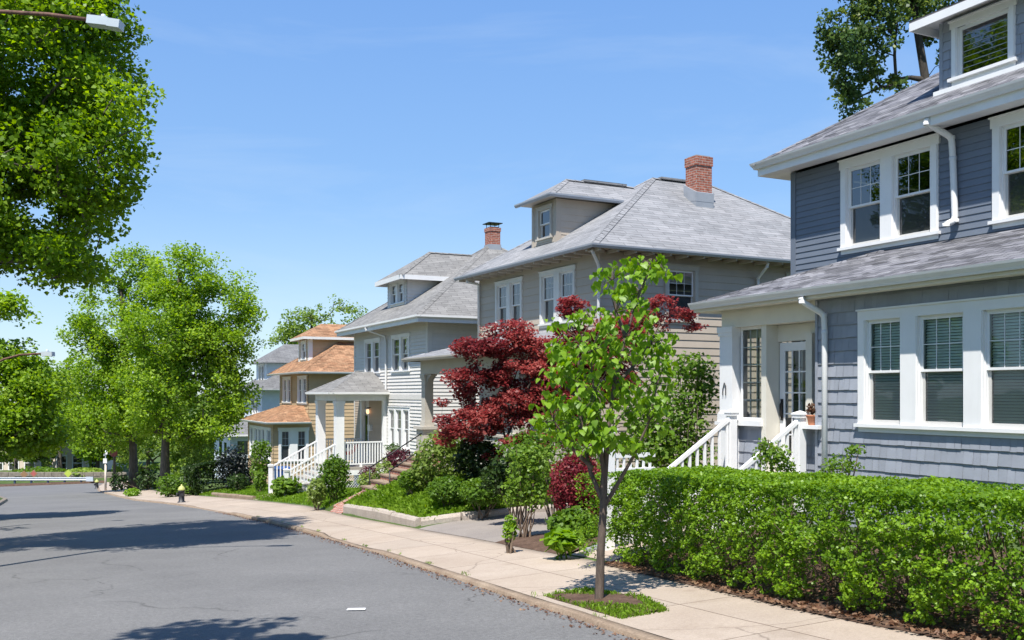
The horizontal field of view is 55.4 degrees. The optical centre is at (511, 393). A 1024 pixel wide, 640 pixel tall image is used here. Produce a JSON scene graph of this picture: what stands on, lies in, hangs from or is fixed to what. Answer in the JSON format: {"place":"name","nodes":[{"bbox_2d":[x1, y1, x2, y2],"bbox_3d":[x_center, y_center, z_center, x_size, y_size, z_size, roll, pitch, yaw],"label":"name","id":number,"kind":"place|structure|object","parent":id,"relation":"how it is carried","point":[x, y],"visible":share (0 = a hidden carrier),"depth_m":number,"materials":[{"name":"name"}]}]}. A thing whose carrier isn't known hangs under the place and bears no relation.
{"place":"outdoors","nodes":[
{"label":"outdoors","id":0,"kind":"place"},
{"bbox_2d":[0,496,7,504],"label":"side pavement","id":1,"kind":"structure","parent":0,"point":[3,500],"depth_m":51.16,"materials":[{"name":"concrete"}]},
{"bbox_2d":[0,349,54,361],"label":"street lamp","id":2,"kind":"object","parent":1,"relation":"on","point":[47,352],"visible":1,"depth_m":26.97,"materials":[{"name":"metal"}]},
{"bbox_2d":[0,10,124,31],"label":"street lamp","id":3,"kind":"object","parent":1,"relation":"on","point":[103,21],"visible":1,"depth_m":14.47,"materials":[{"name":"metal"}]},
{"bbox_2d":[0,399,210,483],"bbox_3d":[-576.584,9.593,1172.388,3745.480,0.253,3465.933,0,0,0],"label":"ground","id":4,"kind":"structure","parent":0,"point":[158,459],"depth_m":121.73,"materials":[{"name":"plant"}]},
{"bbox_2d":[0,441,57,470],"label":"broadleaf tree","id":5,"kind":"object","parent":4,"relation":"on","point":[45,462],"visible":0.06,"depth_m":118.16,"materials":[{"name":"plant"}]},
{"bbox_2d":[7,466,67,471],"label":"wild shrub","id":6,"kind":"object","parent":4,"relation":"on","point":[43,469],"visible":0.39,"depth_m":114.57,"materials":[{"name":"green plant"}]},
{"bbox_2d":[0,351,98,468],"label":"broadleaf tree","id":7,"kind":"object","parent":4,"relation":"on","point":[69,360],"visible":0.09,"depth_m":118.77,"materials":[{"name":"plant"}]},
{"bbox_2d":[0,401,125,469],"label":"apartment building","id":8,"kind":"structure","parent":4,"relation":"on","point":[70,460],"depth_m":124.00,"materials":[{"name":"white paint"}]},
{"bbox_2d":[24,462,34,469],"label":"window","id":9,"kind":"structure","parent":8,"relation":"in","point":[28,464],"depth_m":124.09,"materials":[{"name":"white paint"}]},
{"bbox_2d":[56,455,66,468],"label":"window","id":10,"kind":"structure","parent":8,"relation":"in","point":[64,457],"depth_m":124.09,"materials":[{"name":"white paint"}]},
{"bbox_2d":[72,455,82,468],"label":"window","id":11,"kind":"structure","parent":8,"relation":"in","point":[76,463],"depth_m":124.09,"materials":[{"name":"glass"}]},
{"bbox_2d":[0,472,128,477],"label":"stone wall","id":12,"kind":"structure","parent":4,"relation":"on","point":[60,474],"depth_m":111.96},
{"bbox_2d":[65,467,104,476],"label":"trimmed hedge","id":13,"kind":"object","parent":4,"relation":"on","point":[85,469],"visible":0.61,"depth_m":113.13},
{"bbox_2d":[64,409,140,468],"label":"broadleaf tree","id":14,"kind":"object","parent":4,"relation":"on","point":[97,458],"visible":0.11,"depth_m":115.61,"materials":[{"name":"plant"}]},
{"bbox_2d":[100,390,212,476],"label":"broadleaf tree","id":15,"kind":"object","parent":4,"relation":"on","point":[147,454],"visible":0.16,"depth_m":105.77,"materials":[{"name":"plant"}]},
{"bbox_2d":[199,484,361,507],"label":"lawn grass","id":16,"kind":"structure","parent":0,"point":[298,498],"depth_m":37.93,"materials":[{"name":"plant"}]},
{"bbox_2d":[0,483,635,639],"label":"road","id":17,"kind":"structure","parent":0,"point":[88,561],"depth_m":12.99,"materials":[{"name":"asphalt"}]},
{"bbox_2d":[98,483,670,639],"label":"kerb","id":18,"kind":"structure","parent":17,"relation":"on","point":[612,626],"depth_m":11.84,"materials":[{"name":"concrete"}]},
{"bbox_2d":[215,512,638,639],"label":"gutter litter","id":19,"kind":"object","parent":17,"relation":"on","point":[510,598],"visible":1,"depth_m":13.03,"materials":[{"name":"brown plant"}]},
{"bbox_2d":[0,0,957,397],"label":"sky","id":20,"kind":"structure","parent":0,"point":[325,148],"materials":[{"name":"blue"}]},
{"bbox_2d":[0,475,1020,639],"bbox_3d":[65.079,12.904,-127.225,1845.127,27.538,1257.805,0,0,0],"label":"ground","id":21,"kind":"structure","parent":0,"point":[329,508],"depth_m":24.48,"materials":[{"name":"plant"}]},
{"bbox_2d":[0,288,85,460],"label":"maple tree","id":22,"kind":"object","parent":21,"relation":"on","point":[31,420],"visible":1,"depth_m":31.80,"materials":[{"name":"green plant"}]},
{"bbox_2d":[0,480,103,486],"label":"verge","id":23,"kind":"structure","parent":21,"relation":"on","point":[49,483],"depth_m":102.83,"materials":[{"name":"green plant"}]},
{"bbox_2d":[0,477,93,483],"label":"guard rail","id":24,"kind":"object","parent":23,"relation":"on","point":[47,479],"visible":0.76,"depth_m":103.95,"materials":[{"name":"metal"}]},
{"bbox_2d":[0,0,166,302],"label":"maple tree","id":25,"kind":"object","parent":21,"relation":"on","point":[68,119],"visible":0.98,"depth_m":16.96,"materials":[{"name":"green plant"}]},
{"bbox_2d":[103,450,107,489],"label":"sign post","id":26,"kind":"object","parent":21,"relation":"on","point":[105,473],"visible":0.86,"depth_m":67.13,"materials":[{"name":"white paint"}]},
{"bbox_2d":[54,241,173,488],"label":"maple tree","id":27,"kind":"object","parent":21,"relation":"on","point":[101,404],"visible":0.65,"depth_m":62.09,"materials":[{"name":"green plant"}]},
{"bbox_2d":[110,439,117,488],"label":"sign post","id":28,"kind":"object","parent":21,"relation":"on","point":[114,454],"visible":0.44,"depth_m":65.75,"materials":[{"name":"brown wood"}]},
{"bbox_2d":[109,469,159,490],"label":"green shrub","id":29,"kind":"object","parent":21,"relation":"on","point":[147,481],"visible":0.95,"depth_m":61.78,"materials":[{"name":"green plant"}]},
{"bbox_2d":[153,473,190,496],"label":"wild shrub","id":30,"kind":"object","parent":21,"relation":"on","point":[171,490],"visible":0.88,"depth_m":47.76,"materials":[{"name":"green plant"}]},
{"bbox_2d":[107,240,268,488],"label":"maple tree","id":31,"kind":"object","parent":21,"relation":"on","point":[188,341],"visible":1,"depth_m":57.78,"materials":[{"name":"green plant"}]},
{"bbox_2d":[156,392,243,477],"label":"broadleaf tree","id":32,"kind":"object","parent":21,"relation":"on","point":[175,454],"visible":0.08,"depth_m":82.58,"materials":[{"name":"plant"}]},
{"bbox_2d":[179,429,220,478],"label":"green shrub","id":33,"kind":"object","parent":21,"relation":"on","point":[196,458],"visible":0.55,"depth_m":59.66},
{"bbox_2d":[183,457,245,494],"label":"boxy hedge","id":34,"kind":"object","parent":21,"relation":"on","point":[191,479],"visible":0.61,"depth_m":48.23,"materials":[{"name":"green plant"}]},
{"bbox_2d":[211,492,255,499],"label":"lawn edging","id":35,"kind":"object","parent":21,"relation":"on","point":[238,496],"visible":0.83,"depth_m":42.37,"materials":[{"name":"stone"}]},
{"bbox_2d":[215,444,253,487],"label":"dark purple shrub","id":36,"kind":"object","parent":21,"relation":"on","point":[230,454],"visible":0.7,"depth_m":47.69,"materials":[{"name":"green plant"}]},
{"bbox_2d":[225,473,249,489],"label":"green shrub","id":37,"kind":"object","parent":21,"relation":"on","point":[237,483],"visible":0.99,"depth_m":45.80,"materials":[{"name":"green plant"}]},
{"bbox_2d":[214,344,297,478],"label":"bluish white house","id":38,"kind":"structure","parent":21,"relation":"on","point":[280,356],"depth_m":75.35,"materials":[{"name":"paint"}]},
{"bbox_2d":[252,396,257,414],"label":"window","id":39,"kind":"structure","parent":38,"relation":"in","point":[255,410],"depth_m":76.36,"materials":[{"name":"white paint"}]},
{"bbox_2d":[258,363,264,379],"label":"window","id":40,"kind":"structure","parent":38,"relation":"in","point":[260,366],"depth_m":77.14,"materials":[{"name":"white paint"}]},
{"bbox_2d":[253,469,267,491],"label":"shrub","id":41,"kind":"object","parent":21,"relation":"on","point":[257,480],"visible":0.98,"depth_m":42.92,"materials":[{"name":"green plant"}]},
{"bbox_2d":[249,439,271,479],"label":"column hedge","id":42,"kind":"object","parent":21,"relation":"on","point":[259,452],"depth_m":44.84,"materials":[{"name":"green plant"}]},
{"bbox_2d":[274,466,289,479],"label":"recycling bin","id":43,"kind":"object","parent":21,"relation":"on","point":[279,471],"visible":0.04,"depth_m":41.73,"materials":[{"name":"blue plastic"}]},
{"bbox_2d":[270,475,303,495],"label":"broadleaf shrub","id":44,"kind":"object","parent":21,"relation":"on","point":[281,485],"visible":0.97,"depth_m":38.17,"materials":[{"name":"green plant"}]},
{"bbox_2d":[239,324,353,483],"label":"tan house","id":45,"kind":"structure","parent":21,"relation":"on","point":[286,428],"depth_m":53.88,"materials":[{"name":"white paint"}]},
{"bbox_2d":[249,425,270,461],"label":"window","id":46,"kind":"structure","parent":45,"relation":"in","point":[258,433],"depth_m":55.65,"materials":[{"name":"white paint"}]},
{"bbox_2d":[282,376,290,403],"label":"window","id":47,"kind":"structure","parent":45,"relation":"in","point":[285,380],"depth_m":57.55,"materials":[{"name":"white paint"}]},
{"bbox_2d":[278,427,309,462],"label":"window","id":48,"kind":"structure","parent":45,"relation":"in","point":[290,440],"depth_m":52.54,"materials":[{"name":"white paint"}]},
{"bbox_2d":[296,375,308,404],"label":"window","id":49,"kind":"structure","parent":45,"relation":"in","point":[301,380],"depth_m":54.25,"materials":[{"name":"white paint"}]},
{"bbox_2d":[300,340,306,361],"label":"window","id":50,"kind":"structure","parent":45,"relation":"in","point":[303,343],"depth_m":56.20,"materials":[{"name":"white paint"}]},
{"bbox_2d":[259,294,367,348],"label":"broadleaf tree","id":51,"kind":"object","parent":21,"relation":"on","point":[306,318],"visible":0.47,"depth_m":98.86,"materials":[{"name":"plant"}]},
{"bbox_2d":[305,476,327,510],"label":"flowering shrub","id":52,"kind":"object","parent":21,"relation":"on","point":[316,497],"visible":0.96,"depth_m":30.08,"materials":[{"name":"green plant"}]},
{"bbox_2d":[316,453,352,503],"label":"round shrub","id":53,"kind":"object","parent":21,"relation":"on","point":[334,469],"visible":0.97,"depth_m":30.43,"materials":[{"name":"green plant"}]},
{"bbox_2d":[330,493,360,513],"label":"brick walk","id":54,"kind":"structure","parent":21,"relation":"on","point":[338,508],"depth_m":28.81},
{"bbox_2d":[358,466,377,483],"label":"purple shrub","id":55,"kind":"object","parent":21,"relation":"on","point":[365,471],"visible":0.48,"depth_m":32.42,"materials":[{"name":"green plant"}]},
{"bbox_2d":[356,458,392,488],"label":"variegated shrub","id":56,"kind":"object","parent":21,"relation":"on","point":[363,476],"visible":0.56,"depth_m":30.50,"materials":[{"name":"green plant"}]},
{"bbox_2d":[268,222,507,495],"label":"pale siding house","id":57,"kind":"structure","parent":21,"relation":"on","point":[429,305],"depth_m":39.51,"materials":[{"name":"white paint"}]},
{"bbox_2d":[346,444,357,454],"bbox_3d":[-6.657,2.280,39.565,0.840,0.420,0.020,0,0,-26],"label":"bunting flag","id":58,"kind":"object","parent":57,"relation":"attached to","point":[351,449],"visible":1,"depth_m":39.63,"materials":[{"name":"fabric"}]},
{"bbox_2d":[365,412,367,460],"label":"door","id":59,"kind":"structure","parent":57,"relation":"in","point":[366,415],"depth_m":42.78,"materials":[{"name":"white paint"}]},
{"bbox_2d":[364,337,380,374],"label":"window","id":60,"kind":"structure","parent":57,"relation":"in","point":[372,353],"depth_m":41.70,"materials":[{"name":"white paint"}]},
{"bbox_2d":[389,279,404,307],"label":"window","id":61,"kind":"structure","parent":57,"relation":"in","point":[396,287],"depth_m":40.33,"materials":[{"name":"white paint"}]},
{"bbox_2d":[387,406,410,451],"bbox_3d":[-4.443,1.393,38.827,0.250,1.755,2.610,0,0,-26],"label":"window","id":62,"kind":"structure","parent":57,"relation":"in","point":[398,417],"depth_m":38.88,"materials":[{"name":"white paint"}]},
{"bbox_2d":[390,332,409,373],"bbox_3d":[-4.369,-1.573,38.624,0.205,1.565,2.200,0,0,-26],"label":"window","id":63,"kind":"structure","parent":57,"relation":"in","point":[400,343],"depth_m":38.53,"materials":[{"name":"white paint"}]},
{"bbox_2d":[383,442,400,452],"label":"fountain plant","id":64,"kind":"object","parent":21,"relation":"on","point":[392,446],"visible":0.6,"depth_m":31.94,"materials":[{"name":"green plant"}]},
{"bbox_2d":[381,448,412,468],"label":"purple shrub","id":65,"kind":"object","parent":21,"relation":"on","point":[401,456],"visible":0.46,"depth_m":30.97,"materials":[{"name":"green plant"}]},
{"bbox_2d":[397,469,422,495],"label":"clipped shrub","id":66,"kind":"object","parent":21,"relation":"on","point":[403,480],"visible":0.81,"depth_m":24.42,"materials":[{"name":"green plant"}]},
{"bbox_2d":[407,430,475,490],"bbox_3d":[-1.771,1.643,24.478,1.747,1.744,1.309,0,0,0],"label":"rhododendron","id":67,"kind":"object","parent":21,"relation":"on","point":[424,469],"visible":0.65,"depth_m":24.28,"materials":[{"name":"green plant"}]},
{"bbox_2d":[342,472,560,519],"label":"grass bank","id":68,"kind":"structure","parent":21,"relation":"on","point":[393,496],"depth_m":23.70,"materials":[{"name":"plant"}]},
{"bbox_2d":[424,475,466,506],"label":"clipped shrub","id":69,"kind":"object","parent":68,"relation":"on","point":[444,489],"visible":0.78,"depth_m":22.04,"materials":[{"name":"green plant"}]},
{"bbox_2d":[343,503,569,526],"bbox_3d":[-2.348,2.962,23.890,8.251,0.866,3.798,0,0,35],"label":"granite border","id":70,"kind":"object","parent":21,"relation":"on","point":[382,514],"visible":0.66,"depth_m":22.06,"materials":[{"name":"stone"}]},
{"bbox_2d":[450,434,498,481],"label":"dark shrub","id":71,"kind":"object","parent":21,"relation":"on","point":[471,465],"visible":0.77,"depth_m":22.21,"materials":[{"name":"green plant"}]},
{"bbox_2d":[457,477,504,519],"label":"clipped shrub","id":72,"kind":"object","parent":21,"relation":"on","point":[473,490],"visible":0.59,"depth_m":21.38,"materials":[{"name":"green plant"}]},
{"bbox_2d":[479,443,529,524],"bbox_3d":[-0.038,1.876,19.891,1.248,1.765,1.106,0,0,35],"label":"dark shrub","id":73,"kind":"object","parent":21,"relation":"on","point":[496,479],"visible":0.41,"depth_m":19.73,"materials":[{"name":"green plant"}]},
{"bbox_2d":[501,515,518,553],"bbox_3d":[-0.023,2.226,15.394,0.283,0.686,0.267,0,0,33],"label":"sprout","id":74,"kind":"object","parent":21,"relation":"on","point":[509,526],"visible":0.98,"depth_m":15.36,"materials":[{"name":"green plant"}]},
{"bbox_2d":[493,396,621,518],"bbox_3d":[0.938,1.290,19.338,2.629,2.774,1.708,0,0,0],"label":"mixed shrub","id":75,"kind":"object","parent":21,"relation":"on","point":[577,446],"visible":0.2,"depth_m":19.21,"materials":[{"name":"green plant"}]},
{"bbox_2d":[539,526,586,559],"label":"hosta plant","id":76,"kind":"object","parent":21,"relation":"on","point":[560,541],"visible":0.95,"depth_m":14.06,"materials":[{"name":"green plant"}]},
{"bbox_2d":[432,294,708,460],"bbox_3d":[1.360,0.188,22.447,6.424,4.977,2.294,0,0,0],"label":"japanese maple","id":77,"kind":"object","parent":21,"relation":"on","point":[473,415],"visible":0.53,"depth_m":22.19,"materials":[{"name":"red plant"}]},
{"bbox_2d":[361,154,791,491],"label":"hip roof house","id":78,"kind":"structure","parent":21,"relation":"on","point":[701,234],"depth_m":28.14,"materials":[{"name":"white paint"}]},
{"bbox_2d":[493,276,522,333],"bbox_3d":[-0.066,-2.708,30.165,0.205,1.635,1.860,0,0,-28],"label":"window","id":79,"kind":"structure","parent":78,"relation":"in","point":[509,292],"depth_m":30.08,"materials":[{"name":"white paint"}]},
{"bbox_2d":[535,203,552,243],"bbox_3d":[1.004,-5.048,29.026,0.205,1.075,0.950,0,0,-28],"label":"window","id":80,"kind":"structure","parent":78,"relation":"in","point":[544,213],"depth_m":29.09,"materials":[{"name":"white paint"}]},
{"bbox_2d":[538,264,576,328],"bbox_3d":[1.309,-2.708,27.544,0.205,1.635,2.040,0,0,-28],"label":"window","id":81,"kind":"structure","parent":78,"relation":"in","point":[554,284],"depth_m":27.64,"materials":[{"name":"white paint"}]},
{"bbox_2d":[663,263,700,324],"bbox_3d":[4.638,-2.718,26.841,1.230,1.655,0.205,0,0,-28],"label":"window","id":82,"kind":"structure","parent":78,"relation":"in","point":[687,291],"depth_m":26.89,"materials":[{"name":"white paint"}]},
{"bbox_2d":[496,522,691,554],"bbox_3d":[1.814,2.347,16.644,3.693,0.536,2.770,0,0,-26],"label":"mulch bed","id":83,"kind":"object","parent":21,"relation":"on","point":[532,542],"visible":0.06,"depth_m":16.21,"materials":[{"name":"brown soil"}]},
{"bbox_2d":[498,440,555,537],"bbox_3d":[0.265,1.722,17.225,1.034,1.818,0.704,0,0,0],"label":"leggy shrub","id":84,"kind":"object","parent":83,"relation":"on","point":[530,467],"visible":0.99,"depth_m":17.12,"materials":[{"name":"green plant"}]},
{"bbox_2d":[545,505,598,537],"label":"green shrub","id":85,"kind":"object","parent":83,"relation":"on","point":[565,519],"visible":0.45,"depth_m":15.56,"materials":[{"name":"green plant"}]},
{"bbox_2d":[547,450,600,525],"bbox_3d":[1.064,1.705,16.193,0.987,1.539,0.972,0,0,0],"label":"barberry bush","id":86,"kind":"object","parent":83,"relation":"on","point":[568,496],"visible":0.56,"depth_m":16.00,"materials":[{"name":"red plant"}]},
{"bbox_2d":[603,428,654,550],"bbox_3d":[1.730,1.433,14.430,0.900,1.945,0.200,0,0,-26],"label":"white fence","id":87,"kind":"object","parent":21,"relation":"on","point":[613,469],"visible":0.3,"depth_m":14.29,"materials":[{"name":"paint"}]},
{"bbox_2d":[620,350,719,508],"bbox_3d":[3.006,0.853,18.286,1.990,3.311,1.408,0,0,0],"label":"climbing shrub","id":88,"kind":"object","parent":21,"relation":"on","point":[669,448],"visible":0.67,"depth_m":18.13,"materials":[{"name":"green plant"}]},
{"bbox_2d":[752,434,800,531],"bbox_3d":[3.593,1.293,13.409,0.560,1.474,0.586,0,0,42],"label":"rose bush","id":89,"kind":"object","parent":21,"relation":"on","point":[768,453],"visible":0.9,"depth_m":13.35,"materials":[{"name":"green plant"}]},
{"bbox_2d":[648,0,1023,537],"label":"clapboard house","id":90,"kind":"structure","parent":21,"relation":"on","point":[891,307],"depth_m":14.91,"materials":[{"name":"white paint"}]},
{"bbox_2d":[779,341,805,470],"bbox_3d":[4.661,0.215,16.101,0.102,2.130,0.720,0,0,-27],"label":"door","id":91,"kind":"structure","parent":90,"relation":"in","point":[791,346],"depth_m":16.32,"materials":[{"name":"white paint"}]},
{"bbox_2d":[806,403,814,424],"bbox_3d":[4.700,0.316,15.289,0.196,0.353,0.246,0,0,18],"label":"flower pot","id":92,"kind":"object","parent":90,"relation":"on","point":[811,417],"visible":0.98,"depth_m":15.25,"materials":[{"name":"ceramic"}]},
{"bbox_2d":[837,133,940,254],"bbox_3d":[6.316,-3.282,16.364,0.205,1.665,2.140,0,0,-27],"label":"window","id":93,"kind":"structure","parent":90,"relation":"in","point":[889,196],"depth_m":16.24,"materials":[{"name":"white paint"}]},
{"bbox_2d":[853,293,1023,438],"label":"window","id":94,"kind":"structure","parent":90,"relation":"in","point":[965,407],"depth_m":13.19,"materials":[{"name":"white paint"}]},
{"bbox_2d":[947,0,1017,85],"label":"window","id":95,"kind":"structure","parent":90,"relation":"in","point":[986,44],"depth_m":15.08,"materials":[{"name":"white paint"}]},
{"bbox_2d":[988,108,1023,228],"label":"window","id":96,"kind":"structure","parent":90,"relation":"in","point":[1007,128],"depth_m":14.39,"materials":[{"name":"white paint"}]},
{"bbox_2d":[819,444,866,533],"bbox_3d":[4.469,1.329,13.200,0.622,1.301,0.555,0,0,0],"label":"twiggy shrub","id":97,"kind":"object","parent":21,"relation":"on","point":[852,448],"visible":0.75,"depth_m":13.15,"materials":[{"name":"green plant"}]},
{"bbox_2d":[813,0,960,120],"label":"broadleaf tree","id":98,"kind":"object","parent":21,"relation":"on","point":[850,54],"visible":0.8,"depth_m":33.78,"materials":[{"name":"green plant"}]},
{"bbox_2d":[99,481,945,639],"bbox_3d":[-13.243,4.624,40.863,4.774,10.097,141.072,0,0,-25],"label":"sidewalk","id":99,"kind":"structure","parent":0,"point":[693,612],"depth_m":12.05,"materials":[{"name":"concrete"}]},
{"bbox_2d":[123,487,141,496],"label":"wild shrub","id":100,"kind":"object","parent":99,"relation":"on","point":[133,491],"visible":0.98,"depth_m":51.85,"materials":[{"name":"green plant"}]},
{"bbox_2d":[176,484,185,502],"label":"fire hydrant","id":101,"kind":"object","parent":99,"relation":"on","point":[181,490],"visible":0.96,"depth_m":41.19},
{"bbox_2d":[256,515,606,618],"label":"kerb weeds","id":102,"kind":"object","parent":99,"relation":"on","point":[431,562],"visible":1,"depth_m":13.94,"materials":[{"name":"green plant"}]},
{"bbox_2d":[547,589,666,617],"bbox_3d":[1.015,2.180,10.244,0.722,0.155,1.740,0,0,-22],"label":"tree pit","id":103,"kind":"object","parent":99,"relation":"on","point":[620,598],"visible":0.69,"depth_m":10.39,"materials":[{"name":"green plant"}]},
{"bbox_2d":[528,254,682,598],"bbox_3d":[1.009,0.343,10.427,1.674,3.694,1.247,0,0,0],"label":"young tree","id":104,"kind":"object","parent":103,"relation":"on","point":[598,434],"visible":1,"depth_m":10.29,"materials":[{"name":"green plant"}]},
{"bbox_2d":[542,586,668,618],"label":"tree pit grass","id":105,"kind":"object","parent":103,"relation":"on","point":[630,612],"visible":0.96,"depth_m":9.83,"materials":[{"name":"plant"}]},
{"bbox_2d":[605,528,1023,639],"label":"soil strip","id":106,"kind":"object","parent":99,"relation":"on","point":[949,620],"visible":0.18,"depth_m":9.27,"materials":[{"name":"brown soil"}]},
{"bbox_2d":[574,464,1023,639],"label":"privet hedge","id":107,"kind":"object","parent":106,"relation":"on","point":[720,486],"visible":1,"depth_m":9.18,"materials":[{"name":"green plant"}]},
{"bbox_2d":[605,549,1023,639],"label":"dead leaves","id":108,"kind":"object","parent":106,"relation":"on","point":[817,606],"visible":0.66,"depth_m":8.88,"materials":[{"name":"brown plant"}]},
{"bbox_2d":[419,502,697,541],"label":"driveway","id":109,"kind":"structure","parent":0,"point":[489,529],"depth_m":19.97,"materials":[{"name":"concrete"}]},
{"bbox_2d":[572,525,752,560],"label":"house path","id":110,"kind":"structure","parent":0,"point":[608,554],"depth_m":14.13,"materials":[{"name":"concrete"}]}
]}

